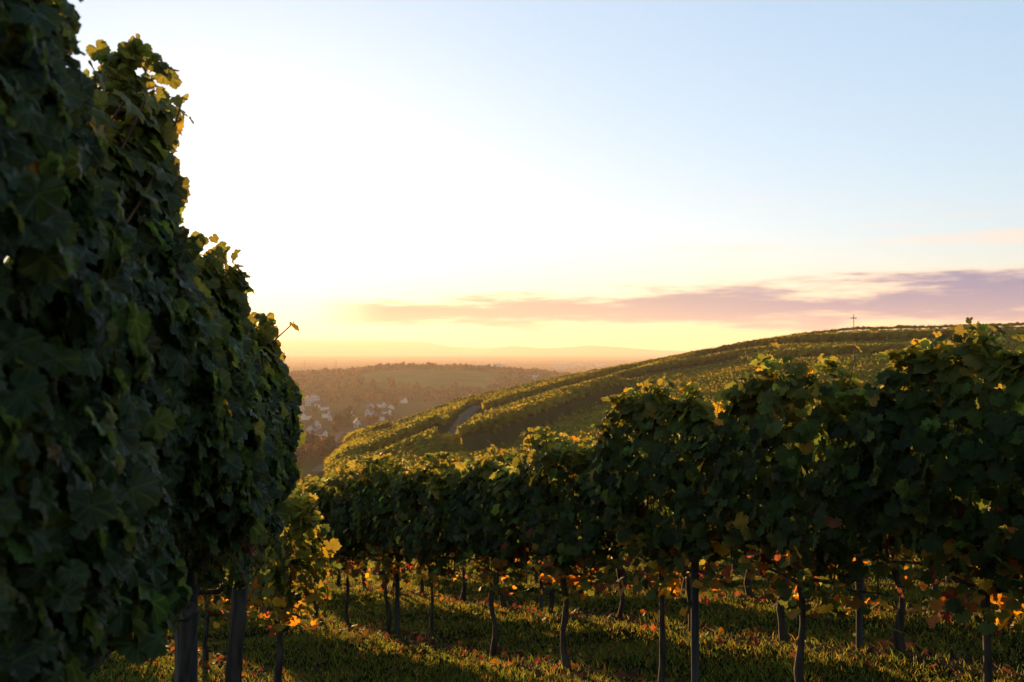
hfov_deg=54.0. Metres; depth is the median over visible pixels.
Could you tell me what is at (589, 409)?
vineyard row
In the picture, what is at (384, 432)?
vineyard row
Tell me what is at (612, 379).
vineyard row
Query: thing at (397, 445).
vineyard row
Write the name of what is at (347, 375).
woodland
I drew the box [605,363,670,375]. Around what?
vineyard row
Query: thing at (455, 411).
vineyard row
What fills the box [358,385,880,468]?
vineyard row
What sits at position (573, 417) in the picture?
vineyard row
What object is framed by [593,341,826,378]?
vineyard row
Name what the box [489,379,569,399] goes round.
vineyard row
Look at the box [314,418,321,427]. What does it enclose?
house
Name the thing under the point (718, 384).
vineyard row
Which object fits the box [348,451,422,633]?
grapevine
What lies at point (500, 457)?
grapevine
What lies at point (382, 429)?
vineyard row
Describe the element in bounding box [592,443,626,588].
grapevine
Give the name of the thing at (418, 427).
vineyard row
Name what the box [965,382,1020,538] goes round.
grapevine
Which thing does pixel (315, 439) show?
tree
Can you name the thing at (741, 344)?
vineyard row
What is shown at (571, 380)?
vineyard row
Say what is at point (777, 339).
vineyard row
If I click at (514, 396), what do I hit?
vineyard row
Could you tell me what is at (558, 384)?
vineyard row
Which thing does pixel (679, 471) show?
grapevine
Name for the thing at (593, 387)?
vineyard row
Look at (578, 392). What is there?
vineyard row
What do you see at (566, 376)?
vineyard row
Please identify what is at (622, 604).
grapevine
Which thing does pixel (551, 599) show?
grapevine
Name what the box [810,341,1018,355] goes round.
vineyard row
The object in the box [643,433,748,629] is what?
grapevine
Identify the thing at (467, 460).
grapevine
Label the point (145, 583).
grapevine
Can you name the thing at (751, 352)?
vineyard row
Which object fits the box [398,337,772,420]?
vineyard row
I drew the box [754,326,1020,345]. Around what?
vineyard row
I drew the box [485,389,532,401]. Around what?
vineyard row
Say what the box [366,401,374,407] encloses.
house
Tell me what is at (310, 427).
house
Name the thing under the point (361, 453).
vineyard row
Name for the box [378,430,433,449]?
vineyard row
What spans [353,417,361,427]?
house
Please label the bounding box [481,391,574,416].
vineyard row
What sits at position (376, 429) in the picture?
vineyard row
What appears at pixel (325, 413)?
house
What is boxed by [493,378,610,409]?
vineyard row
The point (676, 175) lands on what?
sky
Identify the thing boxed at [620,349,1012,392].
vineyard row
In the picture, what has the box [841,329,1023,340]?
vineyard row
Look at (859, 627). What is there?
trellis post
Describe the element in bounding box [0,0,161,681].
grapevine
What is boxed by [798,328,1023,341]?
vineyard row
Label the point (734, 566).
grapevine
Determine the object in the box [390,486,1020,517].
trellis wire
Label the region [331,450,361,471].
vineyard row
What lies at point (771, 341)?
vineyard row
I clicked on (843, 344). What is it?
vineyard row
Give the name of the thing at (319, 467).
road
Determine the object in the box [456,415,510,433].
vineyard row
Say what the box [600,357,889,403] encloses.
vineyard row
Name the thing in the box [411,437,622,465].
vineyard row
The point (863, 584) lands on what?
trellis post
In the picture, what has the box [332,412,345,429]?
tree
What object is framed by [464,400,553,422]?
vineyard row
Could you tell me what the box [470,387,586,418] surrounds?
vineyard row
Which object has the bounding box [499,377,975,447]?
vineyard row
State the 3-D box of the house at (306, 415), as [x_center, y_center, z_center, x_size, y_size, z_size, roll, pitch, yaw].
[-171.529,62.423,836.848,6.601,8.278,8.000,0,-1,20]
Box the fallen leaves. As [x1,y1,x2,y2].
[116,554,1023,681]
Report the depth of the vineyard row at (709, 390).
202.74 m
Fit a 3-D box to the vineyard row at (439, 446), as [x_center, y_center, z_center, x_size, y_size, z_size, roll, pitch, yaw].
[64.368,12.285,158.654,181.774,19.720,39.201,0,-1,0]
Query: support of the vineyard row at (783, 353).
on the ground at (467, 379)
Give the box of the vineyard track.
[447,405,481,434]
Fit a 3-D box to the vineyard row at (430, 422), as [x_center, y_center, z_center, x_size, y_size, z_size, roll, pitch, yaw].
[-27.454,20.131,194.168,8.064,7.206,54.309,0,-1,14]
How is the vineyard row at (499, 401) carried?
on the ground at (467, 379)
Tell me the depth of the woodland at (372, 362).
5379.08 m
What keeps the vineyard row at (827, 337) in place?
on the ground at (467, 379)
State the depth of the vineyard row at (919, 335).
273.77 m
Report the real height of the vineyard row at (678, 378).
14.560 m
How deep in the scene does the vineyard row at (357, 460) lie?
173.72 m
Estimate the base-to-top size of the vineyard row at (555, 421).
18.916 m
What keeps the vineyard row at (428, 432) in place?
on the ground at (467, 379)
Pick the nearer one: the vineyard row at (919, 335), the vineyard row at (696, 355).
the vineyard row at (919, 335)
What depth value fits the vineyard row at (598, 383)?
249.22 m
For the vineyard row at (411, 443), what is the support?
on the ground at (467, 379)
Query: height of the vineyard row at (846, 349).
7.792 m
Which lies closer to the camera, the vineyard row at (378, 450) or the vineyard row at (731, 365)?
the vineyard row at (378, 450)
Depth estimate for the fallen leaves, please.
9.13 m
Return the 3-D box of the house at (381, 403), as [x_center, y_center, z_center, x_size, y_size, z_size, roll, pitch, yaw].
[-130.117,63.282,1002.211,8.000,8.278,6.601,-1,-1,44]
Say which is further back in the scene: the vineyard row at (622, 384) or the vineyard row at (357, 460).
the vineyard row at (622, 384)
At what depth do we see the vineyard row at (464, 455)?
150.72 m
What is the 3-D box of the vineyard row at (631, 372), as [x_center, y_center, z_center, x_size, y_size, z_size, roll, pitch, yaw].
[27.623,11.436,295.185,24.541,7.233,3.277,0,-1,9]
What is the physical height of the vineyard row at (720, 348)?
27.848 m
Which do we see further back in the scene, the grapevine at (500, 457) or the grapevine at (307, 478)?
the grapevine at (307, 478)
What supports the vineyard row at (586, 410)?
on the ground at (467, 379)
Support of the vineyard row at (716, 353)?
on the ground at (467, 379)
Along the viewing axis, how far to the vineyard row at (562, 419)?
209.34 m
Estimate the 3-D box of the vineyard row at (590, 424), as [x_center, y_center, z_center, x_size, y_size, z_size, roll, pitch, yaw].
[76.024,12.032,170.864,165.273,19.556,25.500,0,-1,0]
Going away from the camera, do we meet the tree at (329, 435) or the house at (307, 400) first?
the tree at (329, 435)
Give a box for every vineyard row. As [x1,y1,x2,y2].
[323,415,446,470]
[323,425,415,476]
[324,408,454,463]
[324,411,453,467]
[324,412,452,469]
[324,414,445,473]
[324,423,422,474]
[325,406,458,464]
[325,416,443,468]
[325,416,449,472]
[325,419,432,472]
[325,429,430,476]
[326,407,456,463]
[326,414,451,465]
[326,420,428,472]
[326,432,400,473]
[329,441,381,472]
[330,428,408,469]
[330,435,393,471]
[330,450,362,470]
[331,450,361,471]
[332,430,432,471]
[333,409,452,455]
[334,429,430,471]
[335,404,462,450]
[342,430,432,467]
[343,432,425,468]
[344,423,385,440]
[344,427,377,441]
[345,425,379,442]
[345,429,372,441]
[346,430,427,463]
[346,435,423,470]
[347,432,461,470]
[348,433,421,464]
[349,437,595,477]
[350,390,883,469]
[357,434,424,463]
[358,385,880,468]
[360,392,842,467]
[361,434,430,464]
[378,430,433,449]
[388,354,690,428]
[390,353,693,427]
[392,399,819,462]
[393,352,695,426]
[393,399,815,462]
[393,405,816,466]
[394,352,698,425]
[395,350,701,425]
[395,350,704,424]
[397,347,741,422]
[397,348,711,423]
[397,398,815,459]
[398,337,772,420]
[398,368,611,426]
[399,336,781,422]
[399,344,765,421]
[399,366,618,425]
[402,322,1023,418]
[402,435,596,466]
[405,370,604,424]
[406,435,624,467]
[407,401,817,462]
[410,418,803,468]
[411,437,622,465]
[421,372,594,418]
[455,420,497,435]
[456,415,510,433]
[457,417,502,432]
[459,401,548,424]
[460,412,519,425]
[461,406,535,424]
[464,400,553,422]
[465,403,540,423]
[468,395,566,421]
[468,396,562,420]
[469,385,592,419]
[470,380,602,416]
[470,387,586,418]
[470,393,570,420]
[471,386,589,419]
[471,398,556,420]
[472,409,526,421]
[473,383,595,417]
[475,376,611,413]
[475,380,607,414]
[475,382,600,415]
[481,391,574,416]
[481,394,519,407]
[482,397,505,409]
[483,374,589,401]
[483,379,1001,449]
[484,388,538,400]
[484,396,511,402]
[485,375,618,410]
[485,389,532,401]
[486,376,615,411]
[486,386,547,400]
[487,376,579,399]
[488,380,982,449]
[488,381,563,399]
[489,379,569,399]
[489,390,576,413]
[491,354,837,408]
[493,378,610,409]
[494,354,814,407]
[494,377,575,397]
[494,389,580,411]
[495,378,981,448]
[499,356,798,406]
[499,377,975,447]
[500,391,524,397]
[505,359,782,403]
[506,386,879,449]
[509,376,975,442]
[510,364,748,402]
[515,364,746,400]
[518,375,873,439]
[520,362,749,398]
[522,373,873,436]
[524,383,555,390]
[528,362,748,396]
[532,371,901,432]
[534,362,741,394]
[540,371,880,427]
[542,340,931,391]
[544,369,884,426]
[549,338,1010,390]
[553,368,906,424]
[557,367,885,421]
[563,366,884,419]
[567,365,885,418]
[571,363,885,416]
[574,363,888,414]
[580,362,888,414]
[581,339,852,380]
[582,361,881,411]
[588,360,888,410]
[591,360,889,408]
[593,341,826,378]
[595,358,886,407]
[596,341,808,377]
[597,355,952,405]
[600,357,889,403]
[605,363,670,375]
[606,353,1018,401]
[608,368,647,377]
[610,335,1007,374]
[617,349,1014,396]
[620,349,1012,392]
[624,351,870,389]
[625,354,689,369]
[635,352,1013,394]
[640,339,950,375]
[660,351,1015,387]
[662,356,874,387]
[668,337,1010,371]
[674,349,1015,382]
[727,333,796,350]
[737,334,795,347]
[737,336,1010,357]
[745,325,1023,347]
[750,339,1011,359]
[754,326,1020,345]
[760,326,1022,344]
[764,339,1008,354]
[767,327,1023,344]
[770,339,1015,357]
[774,340,1017,358]
[775,327,1022,342]
[782,328,1016,343]
[787,340,1012,356]
[788,328,1023,342]
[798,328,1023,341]
[798,340,1022,356]
[809,329,1023,340]
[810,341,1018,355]
[820,328,1023,341]
[830,341,1023,354]
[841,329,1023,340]
[856,342,1022,352]
[885,331,935,339]
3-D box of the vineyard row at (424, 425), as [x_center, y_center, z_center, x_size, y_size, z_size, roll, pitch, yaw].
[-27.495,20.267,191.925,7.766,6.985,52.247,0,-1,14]
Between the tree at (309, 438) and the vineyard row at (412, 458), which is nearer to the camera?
the vineyard row at (412, 458)
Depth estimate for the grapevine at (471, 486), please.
8.54 m
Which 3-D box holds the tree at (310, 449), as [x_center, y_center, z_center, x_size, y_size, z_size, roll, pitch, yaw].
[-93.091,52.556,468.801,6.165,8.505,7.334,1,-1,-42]
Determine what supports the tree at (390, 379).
on the ground at (467, 379)
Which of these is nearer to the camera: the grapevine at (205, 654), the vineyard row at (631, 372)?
the grapevine at (205, 654)
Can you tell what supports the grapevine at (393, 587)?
on the ground at (467, 379)
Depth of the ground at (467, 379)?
10.45 m
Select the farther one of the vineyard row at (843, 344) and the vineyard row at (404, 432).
the vineyard row at (843, 344)
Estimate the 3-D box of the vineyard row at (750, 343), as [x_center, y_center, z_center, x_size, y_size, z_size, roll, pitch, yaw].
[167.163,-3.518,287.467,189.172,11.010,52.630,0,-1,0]
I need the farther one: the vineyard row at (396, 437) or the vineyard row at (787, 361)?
the vineyard row at (787, 361)
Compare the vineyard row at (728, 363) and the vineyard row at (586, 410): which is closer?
the vineyard row at (586, 410)
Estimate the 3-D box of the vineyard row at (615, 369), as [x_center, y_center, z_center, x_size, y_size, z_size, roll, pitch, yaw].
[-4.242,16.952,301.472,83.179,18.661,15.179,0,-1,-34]
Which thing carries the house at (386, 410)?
on the ground at (467, 379)
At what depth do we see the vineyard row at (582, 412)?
220.12 m
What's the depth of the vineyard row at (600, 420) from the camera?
185.50 m
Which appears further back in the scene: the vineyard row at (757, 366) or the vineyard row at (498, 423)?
the vineyard row at (757, 366)
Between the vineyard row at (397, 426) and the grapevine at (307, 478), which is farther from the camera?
the vineyard row at (397, 426)
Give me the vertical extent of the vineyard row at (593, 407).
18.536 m
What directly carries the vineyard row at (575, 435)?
on the ground at (467, 379)
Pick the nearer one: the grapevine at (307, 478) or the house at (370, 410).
the grapevine at (307, 478)
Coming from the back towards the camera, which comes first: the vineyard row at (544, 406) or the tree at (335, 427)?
the tree at (335, 427)
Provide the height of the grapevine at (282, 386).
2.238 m
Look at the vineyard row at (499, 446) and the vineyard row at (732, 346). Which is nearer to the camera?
the vineyard row at (499, 446)
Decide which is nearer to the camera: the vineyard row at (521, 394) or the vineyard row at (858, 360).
the vineyard row at (858, 360)
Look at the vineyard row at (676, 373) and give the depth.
273.67 m
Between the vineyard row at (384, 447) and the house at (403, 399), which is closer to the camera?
the vineyard row at (384, 447)
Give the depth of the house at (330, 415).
820.21 m
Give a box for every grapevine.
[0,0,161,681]
[0,33,245,681]
[125,230,284,681]
[198,312,305,681]
[198,557,227,663]
[200,546,285,680]
[226,480,346,681]
[287,477,337,619]
[297,474,320,486]
[314,462,377,626]
[320,471,348,587]
[346,477,380,588]
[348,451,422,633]
[370,480,394,591]
[388,451,482,644]
[402,462,426,595]
[431,456,548,656]
[441,455,479,602]
[474,441,532,606]
[501,426,627,670]
[517,453,581,612]
[527,524,538,583]
[575,449,669,619]
[583,372,742,681]
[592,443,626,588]
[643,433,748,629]
[651,496,706,591]
[703,342,916,681]
[710,464,769,596]
[715,527,736,573]
[733,427,844,641]
[822,434,972,655]
[846,317,1023,681]
[927,414,993,610]
[945,504,994,582]
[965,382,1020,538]
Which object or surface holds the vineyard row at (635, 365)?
on the ground at (467, 379)
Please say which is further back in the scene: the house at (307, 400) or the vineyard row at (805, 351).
the house at (307, 400)
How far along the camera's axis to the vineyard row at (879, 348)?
242.24 m
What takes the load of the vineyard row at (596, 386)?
on the ground at (467, 379)
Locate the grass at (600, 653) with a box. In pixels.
[88,525,1023,681]
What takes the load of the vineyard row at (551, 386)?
on the ground at (467, 379)
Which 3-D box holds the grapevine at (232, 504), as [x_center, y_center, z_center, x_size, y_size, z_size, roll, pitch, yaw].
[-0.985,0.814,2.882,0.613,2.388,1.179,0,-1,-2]
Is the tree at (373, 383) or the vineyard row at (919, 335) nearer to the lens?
the vineyard row at (919, 335)
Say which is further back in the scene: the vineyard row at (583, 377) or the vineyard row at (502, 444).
the vineyard row at (583, 377)
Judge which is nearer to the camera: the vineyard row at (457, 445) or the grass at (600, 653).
the grass at (600, 653)
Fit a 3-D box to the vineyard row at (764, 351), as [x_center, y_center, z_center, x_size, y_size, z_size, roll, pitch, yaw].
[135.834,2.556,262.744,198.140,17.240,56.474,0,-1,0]
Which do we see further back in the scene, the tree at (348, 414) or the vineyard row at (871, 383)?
the tree at (348, 414)
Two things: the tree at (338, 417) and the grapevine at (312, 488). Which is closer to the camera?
the grapevine at (312, 488)
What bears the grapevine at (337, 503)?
on the ground at (467, 379)
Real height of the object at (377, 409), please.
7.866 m
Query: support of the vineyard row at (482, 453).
on the ground at (467, 379)
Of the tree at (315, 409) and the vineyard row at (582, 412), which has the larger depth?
the tree at (315, 409)
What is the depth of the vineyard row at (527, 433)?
198.48 m
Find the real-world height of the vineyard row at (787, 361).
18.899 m
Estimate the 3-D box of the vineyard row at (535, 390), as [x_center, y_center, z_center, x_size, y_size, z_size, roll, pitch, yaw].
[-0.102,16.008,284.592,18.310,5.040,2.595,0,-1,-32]
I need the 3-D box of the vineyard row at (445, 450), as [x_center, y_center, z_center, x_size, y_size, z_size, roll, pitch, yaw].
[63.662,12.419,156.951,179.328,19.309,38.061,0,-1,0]
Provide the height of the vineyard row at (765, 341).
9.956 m
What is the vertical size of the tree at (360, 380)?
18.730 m
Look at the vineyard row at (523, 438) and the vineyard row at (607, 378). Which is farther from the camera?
the vineyard row at (607, 378)
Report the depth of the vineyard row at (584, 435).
157.94 m
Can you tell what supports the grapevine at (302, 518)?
on the ground at (467, 379)
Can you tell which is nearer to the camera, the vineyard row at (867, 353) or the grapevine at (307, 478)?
the grapevine at (307, 478)
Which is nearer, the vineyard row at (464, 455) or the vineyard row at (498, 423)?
the vineyard row at (464, 455)
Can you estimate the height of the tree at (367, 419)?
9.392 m
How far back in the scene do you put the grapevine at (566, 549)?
7.50 m
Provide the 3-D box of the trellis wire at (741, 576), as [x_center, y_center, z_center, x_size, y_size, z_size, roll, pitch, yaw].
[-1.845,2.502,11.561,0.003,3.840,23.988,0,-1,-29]
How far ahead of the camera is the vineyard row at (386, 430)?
225.59 m
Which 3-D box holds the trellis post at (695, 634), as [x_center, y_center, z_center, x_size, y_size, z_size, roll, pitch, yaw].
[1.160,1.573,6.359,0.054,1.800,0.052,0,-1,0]
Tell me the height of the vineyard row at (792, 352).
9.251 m
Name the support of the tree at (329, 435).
on the ground at (467, 379)
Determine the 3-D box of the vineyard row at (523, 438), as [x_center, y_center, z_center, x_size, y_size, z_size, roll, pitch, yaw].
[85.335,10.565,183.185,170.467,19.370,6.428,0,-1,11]
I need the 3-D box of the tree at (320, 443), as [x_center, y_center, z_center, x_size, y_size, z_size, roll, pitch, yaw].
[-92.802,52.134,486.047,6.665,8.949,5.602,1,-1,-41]
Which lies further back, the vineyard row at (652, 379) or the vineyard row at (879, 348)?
the vineyard row at (652, 379)
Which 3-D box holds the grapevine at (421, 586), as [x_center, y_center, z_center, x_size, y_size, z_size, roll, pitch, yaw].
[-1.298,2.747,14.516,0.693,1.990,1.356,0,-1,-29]
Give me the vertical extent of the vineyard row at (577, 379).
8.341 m
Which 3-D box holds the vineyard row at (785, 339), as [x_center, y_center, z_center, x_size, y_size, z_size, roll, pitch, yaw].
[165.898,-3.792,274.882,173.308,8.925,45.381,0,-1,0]
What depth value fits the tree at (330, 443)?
485.13 m
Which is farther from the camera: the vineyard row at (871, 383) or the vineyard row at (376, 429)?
the vineyard row at (376, 429)
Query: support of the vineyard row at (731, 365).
on the ground at (467, 379)
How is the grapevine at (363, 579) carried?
on the ground at (467, 379)
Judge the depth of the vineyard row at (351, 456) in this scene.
175.24 m
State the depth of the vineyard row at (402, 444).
172.37 m
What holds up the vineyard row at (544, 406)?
on the ground at (467, 379)
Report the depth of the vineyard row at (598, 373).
313.45 m
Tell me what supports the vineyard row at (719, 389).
on the ground at (467, 379)
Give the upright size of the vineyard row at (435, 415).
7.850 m
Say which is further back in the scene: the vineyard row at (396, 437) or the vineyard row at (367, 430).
the vineyard row at (367, 430)
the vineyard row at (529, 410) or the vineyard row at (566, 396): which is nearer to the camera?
the vineyard row at (529, 410)
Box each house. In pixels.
[301,411,311,419]
[305,395,310,405]
[306,423,317,432]
[310,393,319,401]
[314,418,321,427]
[314,428,328,438]
[315,400,323,407]
[320,403,328,410]
[321,409,330,417]
[328,412,336,420]
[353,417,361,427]
[365,406,374,416]
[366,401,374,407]
[374,412,384,420]
[377,400,385,407]
[381,407,391,414]
[400,396,407,402]
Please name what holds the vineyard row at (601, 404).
on the ground at (467, 379)
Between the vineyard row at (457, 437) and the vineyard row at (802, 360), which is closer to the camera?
the vineyard row at (457, 437)
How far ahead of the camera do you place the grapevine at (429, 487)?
9.54 m
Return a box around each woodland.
[285,358,652,371]
[289,363,574,402]
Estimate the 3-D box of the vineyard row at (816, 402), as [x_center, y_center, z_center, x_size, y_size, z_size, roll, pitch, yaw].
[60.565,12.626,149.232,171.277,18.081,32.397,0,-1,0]
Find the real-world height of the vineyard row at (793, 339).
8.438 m
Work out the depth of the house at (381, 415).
820.72 m
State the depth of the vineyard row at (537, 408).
209.05 m
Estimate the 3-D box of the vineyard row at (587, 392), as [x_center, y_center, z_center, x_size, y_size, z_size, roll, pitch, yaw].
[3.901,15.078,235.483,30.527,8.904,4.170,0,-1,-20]
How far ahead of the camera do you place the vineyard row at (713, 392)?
198.28 m
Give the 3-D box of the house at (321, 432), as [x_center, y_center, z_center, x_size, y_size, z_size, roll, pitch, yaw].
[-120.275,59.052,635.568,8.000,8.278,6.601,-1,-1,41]
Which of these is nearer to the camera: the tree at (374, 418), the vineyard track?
the vineyard track
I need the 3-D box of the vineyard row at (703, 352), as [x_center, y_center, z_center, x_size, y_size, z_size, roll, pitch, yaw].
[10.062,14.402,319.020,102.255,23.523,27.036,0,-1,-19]
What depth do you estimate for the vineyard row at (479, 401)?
297.20 m
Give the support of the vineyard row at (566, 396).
on the ground at (467, 379)
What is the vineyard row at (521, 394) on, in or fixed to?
on the ground at (467, 379)
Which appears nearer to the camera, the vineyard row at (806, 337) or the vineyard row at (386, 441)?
the vineyard row at (386, 441)
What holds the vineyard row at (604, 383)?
on the ground at (467, 379)
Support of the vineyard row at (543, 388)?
on the ground at (467, 379)
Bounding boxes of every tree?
[295,449,307,464]
[304,434,315,444]
[305,445,318,461]
[311,437,318,442]
[312,405,317,413]
[314,439,326,448]
[317,446,327,463]
[323,433,335,440]
[324,438,338,451]
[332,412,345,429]
[332,423,340,432]
[337,405,353,425]
[354,376,365,387]
[365,414,371,422]
[369,379,376,389]
[372,414,379,422]
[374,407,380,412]
[387,376,394,384]
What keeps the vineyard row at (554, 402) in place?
on the ground at (467, 379)
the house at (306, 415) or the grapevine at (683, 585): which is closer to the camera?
the grapevine at (683, 585)
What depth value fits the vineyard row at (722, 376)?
237.59 m
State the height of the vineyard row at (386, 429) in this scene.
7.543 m
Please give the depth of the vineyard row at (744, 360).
273.60 m
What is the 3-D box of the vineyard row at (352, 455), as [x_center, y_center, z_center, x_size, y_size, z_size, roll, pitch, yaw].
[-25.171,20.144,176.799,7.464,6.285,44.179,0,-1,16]
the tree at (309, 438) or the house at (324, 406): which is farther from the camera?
the house at (324, 406)
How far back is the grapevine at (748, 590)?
11.30 m
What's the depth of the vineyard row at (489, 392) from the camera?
322.55 m
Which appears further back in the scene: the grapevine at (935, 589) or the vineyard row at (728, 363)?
the vineyard row at (728, 363)
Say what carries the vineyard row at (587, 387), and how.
on the ground at (467, 379)
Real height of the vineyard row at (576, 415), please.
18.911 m
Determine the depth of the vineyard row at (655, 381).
267.16 m
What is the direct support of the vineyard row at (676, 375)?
on the ground at (467, 379)
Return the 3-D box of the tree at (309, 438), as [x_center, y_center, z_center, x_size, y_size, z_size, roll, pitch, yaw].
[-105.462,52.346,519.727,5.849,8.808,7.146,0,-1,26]
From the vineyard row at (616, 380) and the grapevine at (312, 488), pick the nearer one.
the grapevine at (312, 488)
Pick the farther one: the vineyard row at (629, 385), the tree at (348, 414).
the tree at (348, 414)
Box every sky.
[4,0,1023,350]
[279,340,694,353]
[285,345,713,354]
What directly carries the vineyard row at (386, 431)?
on the ground at (467, 379)
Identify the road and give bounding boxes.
[311,431,343,470]
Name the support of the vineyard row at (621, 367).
on the ground at (467, 379)
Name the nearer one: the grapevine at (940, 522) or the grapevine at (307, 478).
the grapevine at (940, 522)
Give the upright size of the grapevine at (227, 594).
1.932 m
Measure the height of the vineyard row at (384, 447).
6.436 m
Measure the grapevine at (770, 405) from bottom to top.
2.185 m
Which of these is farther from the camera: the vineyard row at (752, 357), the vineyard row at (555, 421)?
the vineyard row at (752, 357)
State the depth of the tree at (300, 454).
456.53 m
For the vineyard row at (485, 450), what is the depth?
157.15 m
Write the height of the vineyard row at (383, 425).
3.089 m
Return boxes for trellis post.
[175,542,197,681]
[395,530,399,635]
[539,558,543,611]
[691,449,698,681]
[855,555,862,649]
[862,559,863,603]
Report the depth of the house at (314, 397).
1147.90 m
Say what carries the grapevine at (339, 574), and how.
on the ground at (467, 379)
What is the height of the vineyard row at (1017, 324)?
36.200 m
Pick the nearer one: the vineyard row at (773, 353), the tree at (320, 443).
the vineyard row at (773, 353)
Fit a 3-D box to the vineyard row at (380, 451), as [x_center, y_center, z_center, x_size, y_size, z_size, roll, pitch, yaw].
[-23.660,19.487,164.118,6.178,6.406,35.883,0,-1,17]
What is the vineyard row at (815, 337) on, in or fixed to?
on the ground at (467, 379)
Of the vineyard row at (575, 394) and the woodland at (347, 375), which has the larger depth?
the woodland at (347, 375)
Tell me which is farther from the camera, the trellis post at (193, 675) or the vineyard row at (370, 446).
the vineyard row at (370, 446)
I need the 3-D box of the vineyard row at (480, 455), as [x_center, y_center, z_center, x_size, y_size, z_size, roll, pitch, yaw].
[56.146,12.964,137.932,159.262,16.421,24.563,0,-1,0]
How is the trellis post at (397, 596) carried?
on the ground at (467, 379)
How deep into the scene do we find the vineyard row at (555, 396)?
223.30 m
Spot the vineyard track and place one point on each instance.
(464, 416)
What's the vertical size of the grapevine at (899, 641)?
1.898 m
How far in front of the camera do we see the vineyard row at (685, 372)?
275.42 m
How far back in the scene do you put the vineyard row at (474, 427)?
188.89 m
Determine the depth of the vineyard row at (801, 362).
232.31 m
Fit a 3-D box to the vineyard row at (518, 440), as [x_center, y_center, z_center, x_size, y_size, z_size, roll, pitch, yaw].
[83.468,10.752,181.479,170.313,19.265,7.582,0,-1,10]
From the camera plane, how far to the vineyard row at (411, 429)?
205.85 m
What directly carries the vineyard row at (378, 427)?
on the ground at (467, 379)
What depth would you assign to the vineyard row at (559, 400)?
220.73 m
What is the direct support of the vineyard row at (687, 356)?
on the ground at (467, 379)
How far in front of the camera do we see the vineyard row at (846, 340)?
290.05 m
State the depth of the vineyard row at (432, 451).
163.91 m
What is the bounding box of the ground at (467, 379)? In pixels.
[87,335,1023,681]
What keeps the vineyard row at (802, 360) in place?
on the ground at (467, 379)
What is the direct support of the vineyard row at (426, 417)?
on the ground at (467, 379)
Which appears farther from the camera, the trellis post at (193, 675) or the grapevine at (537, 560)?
the grapevine at (537, 560)
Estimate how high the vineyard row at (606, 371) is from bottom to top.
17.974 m
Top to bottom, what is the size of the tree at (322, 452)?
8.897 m
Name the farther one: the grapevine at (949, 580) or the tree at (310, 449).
the tree at (310, 449)
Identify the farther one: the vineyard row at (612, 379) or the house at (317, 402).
the house at (317, 402)
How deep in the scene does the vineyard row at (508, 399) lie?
273.73 m
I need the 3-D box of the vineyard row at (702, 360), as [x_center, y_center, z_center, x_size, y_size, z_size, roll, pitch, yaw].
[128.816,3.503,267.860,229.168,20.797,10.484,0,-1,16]
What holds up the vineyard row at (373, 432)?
on the ground at (467, 379)
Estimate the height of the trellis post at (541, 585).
2.101 m
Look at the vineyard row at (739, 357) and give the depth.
280.33 m
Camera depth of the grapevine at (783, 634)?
8.25 m
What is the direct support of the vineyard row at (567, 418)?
on the ground at (467, 379)
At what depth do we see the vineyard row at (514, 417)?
199.80 m
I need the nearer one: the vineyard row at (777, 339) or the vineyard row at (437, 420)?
the vineyard row at (437, 420)
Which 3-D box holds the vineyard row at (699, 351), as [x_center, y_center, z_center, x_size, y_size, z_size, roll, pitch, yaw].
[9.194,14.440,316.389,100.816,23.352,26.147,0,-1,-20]
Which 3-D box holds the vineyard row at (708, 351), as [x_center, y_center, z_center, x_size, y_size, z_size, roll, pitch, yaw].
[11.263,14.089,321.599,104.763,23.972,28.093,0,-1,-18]
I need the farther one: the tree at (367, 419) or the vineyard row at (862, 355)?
the tree at (367, 419)
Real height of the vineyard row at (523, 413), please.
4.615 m
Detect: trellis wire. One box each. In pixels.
[339,558,1023,589]
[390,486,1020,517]
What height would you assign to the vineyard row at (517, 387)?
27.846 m
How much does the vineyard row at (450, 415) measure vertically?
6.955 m

